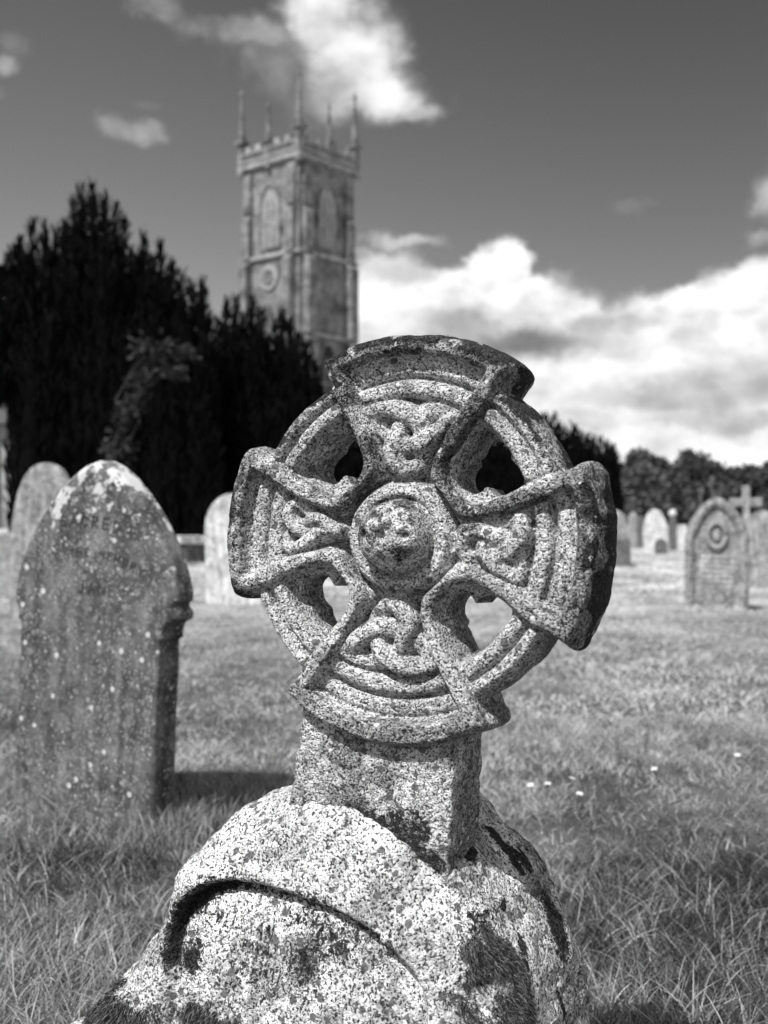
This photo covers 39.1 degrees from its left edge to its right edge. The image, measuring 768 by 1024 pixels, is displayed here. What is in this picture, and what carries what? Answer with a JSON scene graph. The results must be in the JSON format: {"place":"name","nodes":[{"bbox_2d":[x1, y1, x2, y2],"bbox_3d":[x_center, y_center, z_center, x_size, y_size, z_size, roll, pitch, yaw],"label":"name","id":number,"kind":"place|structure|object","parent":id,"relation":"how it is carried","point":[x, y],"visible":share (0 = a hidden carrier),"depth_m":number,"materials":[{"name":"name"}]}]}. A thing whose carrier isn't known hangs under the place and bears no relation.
{"place":"outdoors","nodes":[
{"label":"outdoors","id":0,"kind":"place"},
{"bbox_2d":[0,525,767,1023],"bbox_3d":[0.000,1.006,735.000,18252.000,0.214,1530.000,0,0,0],"label":"ground","id":1,"kind":"structure","parent":0,"point":[584,775],"depth_m":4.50,"materials":[{"name":"grey plant"}]},
{"bbox_2d":[0,532,10,599],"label":"headstone","id":2,"kind":"object","parent":1,"relation":"on","point":[5,544],"visible":0.38,"depth_m":12.39,"materials":[{"name":"grey stone"}]},
{"bbox_2d":[23,880,46,900],"bbox_3d":[-0.889,0.974,2.755,0.079,0.082,0.005,0,0,24],"label":"dry stem","id":3,"kind":"object","parent":1,"relation":"on","point":[31,886],"visible":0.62,"depth_m":2.76,"materials":[{"name":"plant"}]},
{"bbox_2d":[9,463,69,621],"bbox_3d":[-3.076,0.360,9.812,0.807,1.611,0.114,1,1,28],"label":"headstone","id":4,"kind":"object","parent":1,"relation":"on","point":[42,485],"visible":0.29,"depth_m":9.84,"materials":[{"name":"grey stone"}]},
{"bbox_2d":[40,794,77,832],"bbox_3d":[-1.001,0.940,3.331,0.114,0.150,0.004,0,0,-15],"label":"dry stem","id":5,"kind":"object","parent":1,"relation":"on","point":[61,811],"visible":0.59,"depth_m":3.33,"materials":[{"name":"plant"}]},
{"bbox_2d":[47,804,71,861],"bbox_3d":[-0.913,0.916,3.043,0.085,0.197,0.005,0,0,21],"label":"dry stem","id":6,"kind":"object","parent":1,"relation":"on","point":[59,832],"visible":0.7,"depth_m":3.04,"materials":[{"name":"plant"}]},
{"bbox_2d":[14,461,193,833],"bbox_3d":[-0.935,0.540,3.511,0.712,1.414,0.107,4,2,30],"label":"headstone","id":7,"kind":"object","parent":1,"relation":"on","point":[104,595],"visible":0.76,"depth_m":3.43,"materials":[{"name":"stone"}]},
{"bbox_2d":[0,176,229,535],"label":"yew tree","id":8,"kind":"object","parent":1,"relation":"on","point":[77,306],"visible":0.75,"depth_m":23.10,"materials":[{"name":"black plant"}]},
{"bbox_2d":[98,327,201,466],"bbox_3d":[-4.307,-1.139,19.480,2.047,4.461,1.137,0,0,0],"label":"sapling","id":9,"kind":"object","parent":1,"relation":"on","point":[153,364],"visible":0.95,"depth_m":19.41,"materials":[{"name":"grey plant"}]},
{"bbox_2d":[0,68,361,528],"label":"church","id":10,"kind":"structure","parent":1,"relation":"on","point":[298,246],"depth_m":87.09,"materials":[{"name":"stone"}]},
{"bbox_2d":[258,182,280,251],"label":"window","id":11,"kind":"structure","parent":10,"relation":"in","point":[269,210],"depth_m":87.12,"materials":[{"name":"stone"}]},
{"bbox_2d":[319,342,335,393],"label":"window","id":12,"kind":"structure","parent":10,"relation":"in","point":[327,351],"depth_m":87.18,"materials":[{"name":"stone"}]},
{"bbox_2d":[317,184,338,252],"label":"window","id":13,"kind":"structure","parent":10,"relation":"in","point":[327,202],"depth_m":87.46,"materials":[{"name":"stone"}]},
{"bbox_2d":[176,536,204,562],"bbox_3d":[-3.842,0.775,21.256,0.940,0.600,1.040,0,0,8],"label":"chest tomb","id":14,"kind":"object","parent":1,"relation":"on","point":[193,548],"visible":0.27,"depth_m":20.77,"materials":[{"name":"grey stone"}]},
{"bbox_2d":[205,494,263,605],"bbox_3d":[-1.595,0.472,11.517,0.706,1.338,0.104,-2,-1,25],"label":"headstone","id":15,"kind":"object","parent":1,"relation":"on","point":[219,589],"visible":0.38,"depth_m":11.54,"materials":[{"name":"white stone"}]},
{"bbox_2d":[212,292,363,494],"bbox_3d":[-2.282,-2.132,26.180,4.590,6.749,3.125,0,0,0],"label":"yew tree","id":16,"kind":"object","parent":1,"relation":"on","point":[269,395],"visible":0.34,"depth_m":25.79,"materials":[{"name":"black plant"}]},
{"bbox_2d":[71,785,589,1023],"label":"rough stone base","id":17,"kind":"object","parent":1,"relation":"on","point":[281,910],"visible":0.78,"depth_m":1.37,"materials":[{"name":"stone"}]},
{"bbox_2d":[80,961,142,1023],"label":"moss","id":18,"kind":"object","parent":17,"relation":"on","point":[99,1012],"visible":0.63,"depth_m":1.44,"materials":[{"name":"grey plant"}]},
{"bbox_2d":[133,1000,242,1023],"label":"moss","id":19,"kind":"object","parent":17,"relation":"on","point":[189,1014],"visible":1,"depth_m":1.41,"materials":[{"name":"grey plant"}]},
{"bbox_2d":[227,335,617,877],"bbox_3d":[0.024,0.119,1.384,0.524,0.694,0.166,5,-1,27],"label":"celtic cross","id":20,"kind":"object","parent":17,"relation":"on","point":[412,538],"visible":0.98,"depth_m":1.35,"materials":[{"name":"stone"}]},
{"bbox_2d":[435,923,540,1023],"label":"moss","id":21,"kind":"object","parent":17,"relation":"on","point":[519,1009],"visible":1,"depth_m":1.28,"materials":[{"name":"grey plant"}]},
{"bbox_2d":[475,440,523,494],"bbox_3d":[4.134,-1.060,39.443,2.901,4.720,1.997,0,0,0],"label":"yew tree","id":22,"kind":"object","parent":1,"relation":"on","point":[500,469],"visible":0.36,"depth_m":38.83,"materials":[{"name":"black plant"}]},
{"bbox_2d":[519,410,585,487],"bbox_3d":[6.179,-1.239,39.441,2.901,5.058,1.991,0,0,0],"label":"yew tree","id":23,"kind":"object","parent":1,"relation":"on","point":[570,439],"visible":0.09,"depth_m":39.83,"materials":[{"name":"black plant"}]},
{"bbox_2d":[569,428,625,514],"bbox_3d":[7.650,-0.901,39.438,2.480,4.415,2.034,0,0,0],"label":"yew tree","id":24,"kind":"object","parent":1,"relation":"on","point":[608,458],"visible":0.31,"depth_m":39.26,"materials":[{"name":"black plant"}]},
{"bbox_2d":[615,510,630,566],"bbox_3d":[4.165,0.545,19.486,0.520,1.169,0.420,-2,-1,15],"label":"headstone","id":25,"kind":"object","parent":1,"relation":"on","point":[623,559],"visible":0.44,"depth_m":19.27,"materials":[{"name":"grey stone"}]},
{"bbox_2d":[618,461,629,514],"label":"tree","id":26,"kind":"object","parent":1,"relation":"on","point":[624,492],"visible":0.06,"depth_m":73.68,"materials":[{"name":"grey plant"}]},
{"bbox_2d":[628,513,636,548],"bbox_3d":[6.730,0.580,29.204,0.243,1.128,0.103,0,0,15],"label":"headstone","id":27,"kind":"object","parent":1,"relation":"on","point":[632,527],"visible":0.84,"depth_m":29.16,"materials":[{"name":"grey stone"}]},
{"bbox_2d":[621,446,650,513],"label":"tree","id":28,"kind":"object","parent":1,"relation":"on","point":[634,456],"visible":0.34,"depth_m":65.69,"materials":[{"name":"grey plant"}]},
{"bbox_2d":[637,516,643,547],"bbox_3d":[7.225,0.638,30.386,0.205,1.047,0.103,0,0,15],"label":"headstone","id":29,"kind":"object","parent":1,"relation":"on","point":[640,522],"visible":0.62,"depth_m":30.34,"materials":[{"name":"grey stone"}]},
{"bbox_2d":[626,461,671,520],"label":"shrub","id":30,"kind":"object","parent":1,"relation":"on","point":[647,483],"visible":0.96,"depth_m":57.56,"materials":[{"name":"grey plant"}]},
{"bbox_2d":[643,509,668,551],"bbox_3d":[6.773,0.543,26.943,0.622,1.231,0.104,-3,-1,15],"label":"headstone","id":31,"kind":"object","parent":1,"relation":"on","point":[655,527],"visible":0.67,"depth_m":26.91,"materials":[{"name":"grey stone"}]},
{"bbox_2d":[654,538,667,553],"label":"headstone","id":32,"kind":"object","parent":1,"relation":"on","point":[660,545],"visible":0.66,"depth_m":25.69,"materials":[{"name":"grey stone"}]},
{"bbox_2d":[649,453,679,518],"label":"tree","id":33,"kind":"object","parent":1,"relation":"on","point":[659,461],"visible":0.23,"depth_m":75.33,"materials":[{"name":"black plant"}]},
{"bbox_2d":[668,509,676,550],"bbox_3d":[7.619,0.541,28.501,0.224,1.240,0.209,0,0,15],"label":"pillar with ball finial","id":34,"kind":"object","parent":1,"relation":"on","point":[672,527],"visible":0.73,"depth_m":28.44,"materials":[{"name":"grey stone"}]},
{"bbox_2d":[679,526,686,546],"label":"headstone","id":35,"kind":"object","parent":1,"relation":"on","point":[682,531],"visible":0.59,"depth_m":31.00,"materials":[{"name":"grey stone"}]},
{"bbox_2d":[625,492,741,524],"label":"hedge","id":36,"kind":"object","parent":1,"relation":"on","point":[681,522],"visible":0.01,"depth_m":83.41,"materials":[{"name":"black plant"}]},
{"bbox_2d":[663,448,712,526],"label":"tree","id":37,"kind":"object","parent":1,"relation":"on","point":[686,467],"visible":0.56,"depth_m":71.26,"materials":[{"name":"grey plant"}]},
{"bbox_2d":[680,476,724,523],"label":"shrub","id":38,"kind":"object","parent":1,"relation":"on","point":[697,496],"visible":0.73,"depth_m":59.55,"materials":[{"name":"grey plant"}]},
{"bbox_2d":[679,497,753,612],"bbox_3d":[3.359,0.544,10.902,0.720,1.386,0.220,1,0,20],"label":"headstone","id":39,"kind":"object","parent":1,"relation":"on","point":[717,544],"visible":0.86,"depth_m":10.87,"materials":[{"name":"stone"}]},
{"bbox_2d":[699,458,747,510],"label":"tree","id":40,"kind":"object","parent":1,"relation":"on","point":[731,478],"visible":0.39,"depth_m":77.23,"materials":[{"name":"black plant"}]},
{"bbox_2d":[729,486,762,524],"bbox_3d":[5.502,0.350,16.413,0.481,1.500,0.300,0,0,20],"label":"cross monument","id":41,"kind":"object","parent":1,"relation":"on","point":[745,501],"visible":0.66,"depth_m":16.37,"materials":[{"name":"grey stone"}]},
{"bbox_2d":[729,461,766,514],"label":"tree","id":42,"kind":"object","parent":1,"relation":"on","point":[755,484],"visible":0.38,"depth_m":79.33,"materials":[{"name":"black plant"}]},
{"bbox_2d":[746,510,767,588],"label":"headstone","id":43,"kind":"object","parent":1,"relation":"on","point":[757,525],"visible":0.62,"depth_m":14.04,"materials":[{"name":"grey stone"}]},
{"bbox_2d":[757,460,767,510],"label":"tree","id":44,"kind":"object","parent":1,"relation":"on","point":[762,474],"visible":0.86,"depth_m":69.98,"materials":[{"name":"black plant"}]},
{"bbox_2d":[0,751,767,1023],"bbox_3d":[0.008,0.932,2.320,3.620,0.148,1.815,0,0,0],"label":"grass","id":45,"kind":"structure","parent":0,"point":[19,956],"depth_m":2.53,"materials":[{"name":"grey plant"}]},
{"bbox_2d":[0,599,767,719],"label":"grass","id":46,"kind":"structure","parent":0,"point":[231,641],"depth_m":7.19,"materials":[{"name":"grey plant"}]},
{"bbox_2d":[0,542,767,602],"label":"grass","id":47,"kind":"structure","parent":0,"point":[656,576],"depth_m":16.17,"materials":[{"name":"grey plant"}]},
{"bbox_2d":[0,0,767,492],"label":"sky","id":48,"kind":"structure","parent":0,"point":[575,191],"materials":[{"name":"grey"}]}
]}

